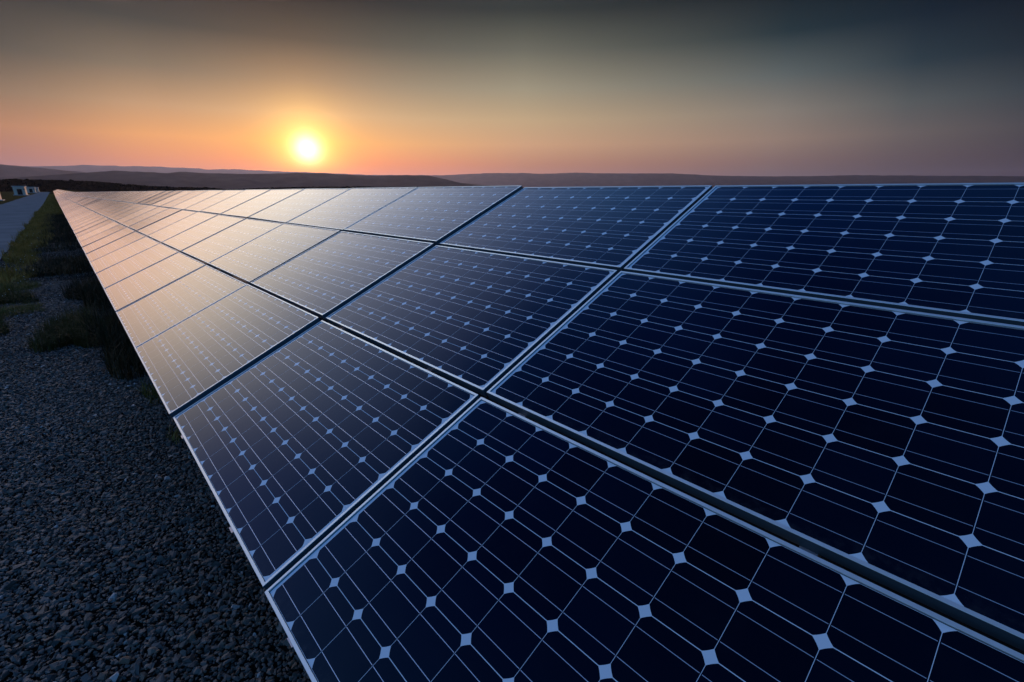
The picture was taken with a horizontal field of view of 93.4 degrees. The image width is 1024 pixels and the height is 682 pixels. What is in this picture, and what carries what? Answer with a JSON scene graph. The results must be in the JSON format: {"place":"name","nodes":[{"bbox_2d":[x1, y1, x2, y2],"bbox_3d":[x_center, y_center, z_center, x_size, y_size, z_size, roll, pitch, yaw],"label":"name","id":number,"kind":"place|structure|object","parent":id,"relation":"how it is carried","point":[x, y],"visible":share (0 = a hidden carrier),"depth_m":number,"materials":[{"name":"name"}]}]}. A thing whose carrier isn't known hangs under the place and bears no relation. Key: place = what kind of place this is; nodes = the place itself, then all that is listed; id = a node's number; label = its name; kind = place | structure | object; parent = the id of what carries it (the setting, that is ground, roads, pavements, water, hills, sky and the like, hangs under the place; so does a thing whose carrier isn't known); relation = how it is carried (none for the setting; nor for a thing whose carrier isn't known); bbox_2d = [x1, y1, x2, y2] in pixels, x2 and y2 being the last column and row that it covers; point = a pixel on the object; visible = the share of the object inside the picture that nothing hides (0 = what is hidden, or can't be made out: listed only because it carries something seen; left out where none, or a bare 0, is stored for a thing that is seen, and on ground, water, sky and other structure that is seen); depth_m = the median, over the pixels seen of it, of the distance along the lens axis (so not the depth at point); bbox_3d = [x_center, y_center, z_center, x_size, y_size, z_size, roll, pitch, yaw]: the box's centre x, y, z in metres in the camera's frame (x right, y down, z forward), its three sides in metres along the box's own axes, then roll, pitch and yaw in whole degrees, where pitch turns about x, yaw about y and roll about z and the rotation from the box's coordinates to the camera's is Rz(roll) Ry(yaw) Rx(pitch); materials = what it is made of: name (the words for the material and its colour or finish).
{"place":"outdoors","nodes":[
{"label":"outdoors","id":0,"kind":"place"},
{"bbox_2d":[0,192,49,258],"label":"road","id":1,"kind":"structure","parent":0,"point":[15,214],"depth_m":45.58,"materials":[{"name":"grey asphalt"}]},
{"bbox_2d":[0,164,85,178],"bbox_3d":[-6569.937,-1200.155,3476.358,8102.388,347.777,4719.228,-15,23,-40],"label":"hills","id":2,"kind":"structure","parent":0,"point":[9,171],"depth_m":5353.61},
{"bbox_2d":[0,180,384,191],"bbox_3d":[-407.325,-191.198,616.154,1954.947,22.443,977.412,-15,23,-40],"label":"hills","id":3,"kind":"structure","parent":0,"point":[41,183],"depth_m":516.33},
{"bbox_2d":[0,179,417,191],"bbox_3d":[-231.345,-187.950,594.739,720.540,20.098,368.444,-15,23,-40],"label":"woods","id":4,"kind":"object","parent":3,"relation":"on","point":[83,186],"visible":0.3,"depth_m":540.56,"materials":[{"name":"green plant"}]},
{"bbox_2d":[0,190,439,245],"bbox_3d":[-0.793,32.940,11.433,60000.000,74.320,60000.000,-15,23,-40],"label":"ground","id":5,"kind":"structure","parent":0,"point":[8,196],"depth_m":164.84,"materials":[{"name":"gravel"}]},
{"bbox_2d":[11,186,27,194],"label":"transformer kiosk","id":6,"kind":"object","parent":5,"relation":"on","point":[19,190],"visible":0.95,"depth_m":194.62,"materials":[{"name":"metal"}]},
{"bbox_2d":[17,189,22,194],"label":"door","id":7,"kind":"structure","parent":6,"relation":"in","point":[19,191],"depth_m":194.72,"materials":[{"name":"paint"}]},
{"bbox_2d":[0,194,63,297],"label":"verge grass","id":8,"kind":"structure","parent":5,"relation":"on","point":[27,238],"depth_m":18.30,"materials":[{"name":"green plant"}]},
{"bbox_2d":[26,187,37,192],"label":"transformer kiosk","id":9,"kind":"object","parent":5,"relation":"on","point":[31,189],"visible":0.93,"depth_m":303.91,"materials":[{"name":"metal"}]},
{"bbox_2d":[53,189,67,196],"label":"solar panels","id":10,"kind":"object","parent":5,"relation":"on","point":[57,192],"visible":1,"depth_m":155.85,"materials":[{"name":"glass"}]},
{"bbox_2d":[181,264,820,649],"bbox_3d":[-1.190,0.051,4.436,11.602,1.628,3.027,18,49,45],"label":"mounting rack","id":11,"kind":"object","parent":5,"relation":"on","point":[800,547],"visible":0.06,"depth_m":1.86,"materials":[{"name":"metal"}]},
{"bbox_2d":[96,243,178,288],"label":"solar panel","id":12,"kind":"object","parent":11,"relation":"attached to","point":[127,267],"visible":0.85,"depth_m":6.96,"materials":[{"name":"glass"}]},
{"bbox_2d":[104,252,205,310],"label":"solar panel","id":13,"kind":"object","parent":11,"relation":"attached to","point":[129,290],"visible":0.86,"depth_m":5.75,"materials":[{"name":"glass"}]},
{"bbox_2d":[116,265,245,346],"bbox_3d":[-3.245,-0.391,4.681,1.634,0.040,0.975,18,49,45],"label":"solar panel","id":14,"kind":"object","parent":11,"relation":"attached to","point":[151,315],"visible":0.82,"depth_m":4.58,"materials":[{"name":"glass"}]},
{"bbox_2d":[162,215,245,252],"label":"solar panel","id":15,"kind":"object","parent":11,"relation":"attached to","point":[183,240],"visible":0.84,"depth_m":7.41,"materials":[{"name":"glass"}]},
{"bbox_2d":[134,284,320,417],"bbox_3d":[-2.134,-0.035,3.510,1.634,0.040,0.975,18,49,45],"label":"solar panel","id":16,"kind":"object","parent":11,"relation":"attached to","point":[195,357],"visible":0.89,"depth_m":3.32,"materials":[{"name":"glass"}]},
{"bbox_2d":[181,218,282,265],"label":"solar panel","id":17,"kind":"object","parent":11,"relation":"attached to","point":[221,243],"visible":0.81,"depth_m":6.24,"materials":[{"name":"glass"}]},
{"bbox_2d":[221,189,302,218],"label":"solar panel","id":18,"kind":"object","parent":11,"relation":"attached to","point":[250,207],"visible":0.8,"depth_m":7.89,"materials":[{"name":"glass"}]},
{"bbox_2d":[208,223,340,284],"bbox_3d":[-2.575,-0.975,5.139,1.634,0.042,0.975,18,49,45],"label":"solar panel","id":19,"kind":"object","parent":11,"relation":"attached to","point":[261,255],"visible":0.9,"depth_m":5.02,"materials":[{"name":"glass"}]},
{"bbox_2d":[248,188,350,222],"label":"solar panel","id":20,"kind":"object","parent":11,"relation":"attached to","point":[291,207],"visible":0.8,"depth_m":6.70,"materials":[{"name":"glass"}]},
{"bbox_2d":[173,320,479,589],"bbox_3d":[-1.010,0.339,2.350,0.975,0.040,1.634,-41,37,-28],"label":"solar panel","id":21,"kind":"object","parent":11,"relation":"attached to","point":[301,445],"visible":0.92,"depth_m":2.11,"materials":[{"name":"glass"}]},
{"bbox_2d":[250,231,434,319],"bbox_3d":[-1.460,-0.612,3.975,1.634,0.041,0.975,18,49,45],"label":"solar panel","id":22,"kind":"object","parent":11,"relation":"attached to","point":[329,276],"visible":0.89,"depth_m":3.81,"materials":[{"name":"glass"}]},
{"bbox_2d":[286,187,416,231],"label":"solar panel","id":23,"kind":"object","parent":11,"relation":"attached to","point":[344,210],"visible":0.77,"depth_m":5.51,"materials":[{"name":"glass"}]},
{"bbox_2d":[343,186,522,244],"bbox_3d":[-0.787,-1.194,4.436,1.634,0.040,0.975,18,49,45],"label":"solar panel","id":24,"kind":"object","parent":11,"relation":"attached to","point":[436,215],"visible":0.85,"depth_m":4.28,"materials":[{"name":"glass"}]},
{"bbox_2d":[326,245,617,396],"bbox_3d":[-0.337,-0.241,2.813,1.634,0.040,0.975,18,49,45],"label":"solar panel","id":25,"kind":"object","parent":11,"relation":"attached to","point":[481,322],"visible":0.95,"depth_m":2.61,"materials":[{"name":"glass"}]},
{"bbox_2d":[439,185,711,272],"bbox_3d":[0.338,-0.821,3.276,1.634,0.041,0.975,18,49,45],"label":"solar panel","id":26,"kind":"object","parent":11,"relation":"attached to","point":[619,228],"visible":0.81,"depth_m":3.10,"materials":[{"name":"glass"}]},
{"bbox_2d":[264,397,1023,681],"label":"solar panel","id":27,"kind":"object","parent":11,"relation":"attached to","point":[481,539],"visible":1,"depth_m":1.24,"materials":[{"name":"glass"}]},
{"bbox_2d":[487,271,1023,650],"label":"solar panel","id":28,"kind":"object","parent":11,"relation":"attached to","point":[884,446],"visible":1,"depth_m":1.41,"materials":[{"name":"glass"}]},
{"bbox_2d":[624,182,1023,325],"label":"solar panel","id":29,"kind":"object","parent":11,"relation":"attached to","point":[953,249],"visible":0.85,"depth_m":2.01,"materials":[{"name":"glass"}]},
{"bbox_3d":[-24.617,-7.532,29.037,11.602,1.628,3.027,18,49,45],"label":"mounting rack","id":30,"kind":"object","parent":5,"relation":"on","visible":0},
{"bbox_2d":[86,199,106,208],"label":"solar panel","id":31,"kind":"object","parent":30,"relation":"attached to","point":[96,203],"visible":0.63,"depth_m":25.11,"materials":[{"name":"glass"}]},
{"bbox_2d":[25,165,440,175],"bbox_3d":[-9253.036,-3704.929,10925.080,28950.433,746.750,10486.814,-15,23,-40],"label":"hills","id":32,"kind":"structure","parent":0,"point":[89,168],"depth_m":13372.62,"materials":[{"name":"grey"}]},
{"bbox_2d":[0,171,492,188],"bbox_3d":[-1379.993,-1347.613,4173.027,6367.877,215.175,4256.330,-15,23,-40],"label":"hills","id":33,"kind":"structure","parent":0,"point":[214,180],"depth_m":3872.64,"materials":[{"name":"grey"}]},
{"bbox_2d":[0,215,1023,681],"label":"gravel path","id":34,"kind":"structure","parent":0,"point":[158,637],"depth_m":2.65,"materials":[{"name":"grey gravel"}]},
{"bbox_2d":[0,309,18,336],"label":"grass clump","id":35,"kind":"object","parent":34,"relation":"on","point":[4,327],"visible":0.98,"depth_m":7.26,"materials":[{"name":"green plant"}]},
{"bbox_2d":[0,288,39,304],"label":"grass clump","id":36,"kind":"object","parent":34,"relation":"on","point":[16,296],"visible":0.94,"depth_m":9.20,"materials":[{"name":"green plant"}]},
{"bbox_2d":[0,278,41,290],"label":"grass clump","id":37,"kind":"object","parent":34,"relation":"on","point":[24,284],"visible":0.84,"depth_m":10.38,"materials":[{"name":"green plant"}]},
{"bbox_2d":[0,300,49,317],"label":"grass clump","id":38,"kind":"object","parent":34,"relation":"on","point":[12,308],"visible":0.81,"depth_m":8.32,"materials":[{"name":"green plant"}]},
{"bbox_2d":[19,213,93,277],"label":"undergrowth","id":39,"kind":"object","parent":34,"relation":"on","point":[76,265],"visible":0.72,"depth_m":14.18,"materials":[{"name":"green plant"}]},
{"bbox_2d":[18,305,120,352],"bbox_3d":[-6.509,-0.269,7.171,1.359,0.293,2.655,-15,23,-40],"label":"grass clump","id":40,"kind":"object","parent":34,"relation":"on","point":[62,330],"visible":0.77,"depth_m":6.67,"materials":[{"name":"green plant"}]},
{"bbox_2d":[49,272,111,311],"bbox_3d":[-8.116,-1.036,9.459,1.597,0.412,3.955,-15,23,-40],"label":"grass clump","id":41,"kind":"object","parent":34,"relation":"on","point":[88,291],"visible":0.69,"depth_m":9.29,"materials":[{"name":"green plant"}]},
{"bbox_2d":[59,299,147,380],"bbox_3d":[-5.315,-0.165,6.578,1.736,0.443,4.247,-15,23,-40],"label":"grass clump","id":42,"kind":"object","parent":34,"relation":"on","point":[118,340],"visible":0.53,"depth_m":5.92,"materials":[{"name":"green plant"}]},
{"bbox_2d":[133,376,162,405],"bbox_3d":[-3.597,0.487,4.895,0.500,0.189,0.784,-15,23,-40],"label":"grass clump","id":43,"kind":"object","parent":34,"relation":"on","point":[153,392],"visible":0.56,"depth_m":4.83,"materials":[{"name":"green plant"}]},
{"bbox_2d":[160,426,182,442],"bbox_3d":[-2.887,0.780,4.112,0.206,0.090,0.463,-15,23,-40],"label":"grass clump","id":44,"kind":"object","parent":34,"relation":"on","point":[176,435],"visible":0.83,"depth_m":4.09,"materials":[{"name":"green plant"}]},
{"bbox_2d":[0,0,1023,175],"label":"sky","id":45,"kind":"structure","parent":0,"point":[365,87],"materials":[{"name":"orange"}]},
{"bbox_2d":[433,173,1023,187],"bbox_3d":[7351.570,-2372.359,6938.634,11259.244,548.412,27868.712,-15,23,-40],"label":"hills","id":46,"kind":"structure","parent":0,"point":[523,180],"depth_m":11561.65,"materials":[{"name":"grey"}]},
{"bbox_3d":[-8.999,-2.477,12.636,11.603,1.628,3.027,18,49,45],"label":"mounting rack","id":47,"kind":"object","parent":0,"visible":0},
{"bbox_2d":[73,217,107,233],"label":"solar panel","id":48,"kind":"object","parent":47,"relation":"attached to","point":[83,228],"visible":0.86,"depth_m":15.20,"materials":[{"name":"glass"}]},
{"bbox_2d":[75,219,112,236],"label":"solar panel","id":49,"kind":"object","parent":47,"relation":"attached to","point":[93,227],"visible":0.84,"depth_m":14.08,"materials":[{"name":"glass"}]},
{"bbox_2d":[77,221,118,241],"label":"solar panel","id":50,"kind":"object","parent":47,"relation":"attached to","point":[97,231],"visible":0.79,"depth_m":12.89,"materials":[{"name":"glass"}]},
{"bbox_2d":[79,224,125,246],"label":"solar panel","id":51,"kind":"object","parent":47,"relation":"attached to","point":[94,238],"visible":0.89,"depth_m":11.68,"materials":[{"name":"glass"}]},
{"bbox_2d":[82,227,134,253],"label":"solar panel","id":52,"kind":"object","parent":47,"relation":"attached to","point":[104,241],"visible":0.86,"depth_m":10.48,"materials":[{"name":"glass"}]},
{"bbox_2d":[85,231,144,261],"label":"solar panel","id":53,"kind":"object","parent":47,"relation":"attached to","point":[113,245],"visible":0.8,"depth_m":9.34,"materials":[{"name":"glass"}]},
{"bbox_2d":[106,204,141,219],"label":"solar panel","id":54,"kind":"object","parent":47,"relation":"attached to","point":[122,211],"visible":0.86,"depth_m":15.68,"materials":[{"name":"glass"}]},
{"bbox_2d":[90,236,158,273],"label":"solar panel","id":55,"kind":"object","parent":47,"relation":"attached to","point":[120,254],"visible":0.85,"depth_m":8.15,"materials":[{"name":"glass"}]},
{"bbox_2d":[110,204,148,221],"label":"solar panel","id":56,"kind":"object","parent":47,"relation":"attached to","point":[126,213],"visible":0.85,"depth_m":14.54,"materials":[{"name":"glass"}]},
{"bbox_2d":[116,205,158,224],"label":"solar panel","id":57,"kind":"object","parent":47,"relation":"attached to","point":[135,214],"visible":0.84,"depth_m":13.33,"materials":[{"name":"glass"}]},
{"bbox_2d":[121,207,167,227],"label":"solar panel","id":58,"kind":"object","parent":47,"relation":"attached to","point":[139,218],"visible":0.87,"depth_m":12.16,"materials":[{"name":"glass"}]},
{"bbox_2d":[137,191,172,203],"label":"solar panel","id":59,"kind":"object","parent":47,"relation":"attached to","point":[154,197],"visible":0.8,"depth_m":16.14,"materials":[{"name":"glass"}]},
{"bbox_2d":[129,208,181,230],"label":"solar panel","id":60,"kind":"object","parent":47,"relation":"attached to","point":[152,219],"visible":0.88,"depth_m":10.93,"materials":[{"name":"glass"}]},
{"bbox_2d":[144,190,183,204],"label":"solar panel","id":61,"kind":"object","parent":47,"relation":"attached to","point":[151,202],"visible":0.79,"depth_m":14.91,"materials":[{"name":"glass"}]},
{"bbox_2d":[137,210,195,236],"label":"solar panel","id":62,"kind":"object","parent":47,"relation":"attached to","point":[162,223],"visible":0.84,"depth_m":9.83,"materials":[{"name":"glass"}]},
{"bbox_2d":[152,191,192,206],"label":"solar panel","id":63,"kind":"object","parent":47,"relation":"attached to","point":[170,198],"visible":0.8,"depth_m":13.80,"materials":[{"name":"glass"}]},
{"bbox_2d":[147,212,217,243],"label":"solar panel","id":64,"kind":"object","parent":47,"relation":"attached to","point":[176,228],"visible":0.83,"depth_m":8.60,"materials":[{"name":"glass"}]},
{"bbox_2d":[160,190,207,207],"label":"solar panel","id":65,"kind":"object","parent":47,"relation":"attached to","point":[170,204],"visible":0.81,"depth_m":12.62,"materials":[{"name":"glass"}]},
{"bbox_2d":[171,190,223,209],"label":"solar panel","id":66,"kind":"object","parent":47,"relation":"attached to","point":[183,205],"visible":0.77,"depth_m":11.45,"materials":[{"name":"glass"}]},
{"bbox_2d":[184,190,243,211],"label":"solar panel","id":67,"kind":"object","parent":47,"relation":"attached to","point":[210,201],"visible":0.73,"depth_m":10.28,"materials":[{"name":"glass"}]},
{"bbox_2d":[200,189,270,214],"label":"solar panel","id":68,"kind":"object","parent":47,"relation":"attached to","point":[226,204],"visible":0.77,"depth_m":9.07,"materials":[{"name":"glass"}]},
{"bbox_3d":[-16.808,-5.004,20.837,11.602,1.628,3.027,18,49,45],"label":"mounting rack","id":69,"kind":"object","parent":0,"visible":0},
{"bbox_2d":[66,209,88,218],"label":"solar panel","id":70,"kind":"object","parent":69,"relation":"attached to","point":[77,213],"visible":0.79,"depth_m":23.45,"materials":[{"name":"glass"}]},
{"bbox_2d":[67,210,90,219],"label":"solar panel","id":71,"kind":"object","parent":69,"relation":"attached to","point":[78,214],"visible":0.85,"depth_m":22.29,"materials":[{"name":"glass"}]},
{"bbox_2d":[68,211,92,221],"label":"solar panel","id":72,"kind":"object","parent":69,"relation":"attached to","point":[79,216],"visible":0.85,"depth_m":21.15,"materials":[{"name":"glass"}]},
{"bbox_2d":[69,211,94,223],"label":"solar panel","id":73,"kind":"object","parent":69,"relation":"attached to","point":[83,216],"visible":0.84,"depth_m":19.94,"materials":[{"name":"glass"}]},
{"bbox_2d":[70,213,97,225],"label":"solar panel","id":74,"kind":"object","parent":69,"relation":"attached to","point":[84,218],"visible":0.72,"depth_m":18.79,"materials":[{"name":"glass"}]},
{"bbox_2d":[71,214,100,227],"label":"solar panel","id":75,"kind":"object","parent":69,"relation":"attached to","point":[85,220],"visible":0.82,"depth_m":17.62,"materials":[{"name":"glass"}]},
{"bbox_2d":[72,215,103,230],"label":"solar panel","id":76,"kind":"object","parent":69,"relation":"attached to","point":[87,223],"visible":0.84,"depth_m":16.40,"materials":[{"name":"glass"}]},
{"bbox_2d":[88,200,109,209],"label":"solar panel","id":77,"kind":"object","parent":69,"relation":"attached to","point":[98,204],"visible":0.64,"depth_m":24.01,"materials":[{"name":"glass"}]},
{"bbox_2d":[90,200,113,210],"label":"solar panel","id":78,"kind":"object","parent":69,"relation":"attached to","point":[91,209],"visible":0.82,"depth_m":22.75,"materials":[{"name":"glass"}]},
{"bbox_2d":[92,201,116,210],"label":"solar panel","id":79,"kind":"object","parent":69,"relation":"attached to","point":[107,204],"visible":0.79,"depth_m":21.55,"materials":[{"name":"glass"}]},
{"bbox_2d":[94,201,120,212],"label":"solar panel","id":80,"kind":"object","parent":69,"relation":"attached to","point":[100,209],"visible":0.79,"depth_m":20.44,"materials":[{"name":"glass"}]},
{"bbox_2d":[97,202,124,213],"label":"solar panel","id":81,"kind":"object","parent":69,"relation":"attached to","point":[108,208],"visible":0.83,"depth_m":19.22,"materials":[{"name":"glass"}]},
{"bbox_2d":[100,202,128,215],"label":"solar panel","id":82,"kind":"object","parent":69,"relation":"attached to","point":[114,208],"visible":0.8,"depth_m":18.09,"materials":[{"name":"glass"}]},
{"bbox_2d":[103,203,135,217],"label":"solar panel","id":83,"kind":"object","parent":69,"relation":"attached to","point":[117,209],"visible":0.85,"depth_m":16.85,"materials":[{"name":"glass"}]},
{"bbox_2d":[109,191,131,199],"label":"solar panel","id":84,"kind":"object","parent":69,"relation":"attached to","point":[120,195],"visible":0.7,"depth_m":24.43,"materials":[{"name":"glass"}]},
{"bbox_2d":[113,191,135,200],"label":"solar panel","id":85,"kind":"object","parent":69,"relation":"attached to","point":[124,195],"visible":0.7,"depth_m":23.26,"materials":[{"name":"glass"}]},
{"bbox_2d":[115,191,139,200],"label":"solar panel","id":86,"kind":"object","parent":69,"relation":"attached to","point":[127,195],"visible":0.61,"depth_m":22.12,"materials":[{"name":"glass"}]},
{"bbox_2d":[119,191,144,201],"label":"solar panel","id":87,"kind":"object","parent":69,"relation":"attached to","point":[128,197],"visible":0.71,"depth_m":20.88,"materials":[{"name":"glass"}]},
{"bbox_2d":[123,191,150,201],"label":"solar panel","id":88,"kind":"object","parent":69,"relation":"attached to","point":[136,196],"visible":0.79,"depth_m":19.70,"materials":[{"name":"glass"}]},
{"bbox_2d":[127,191,156,202],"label":"solar panel","id":89,"kind":"object","parent":69,"relation":"attached to","point":[140,197],"visible":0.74,"depth_m":18.49,"materials":[{"name":"glass"}]},
{"bbox_2d":[132,191,164,203],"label":"solar panel","id":90,"kind":"object","parent":69,"relation":"attached to","point":[147,197],"visible":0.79,"depth_m":17.26,"materials":[{"name":"glass"}]}
]}

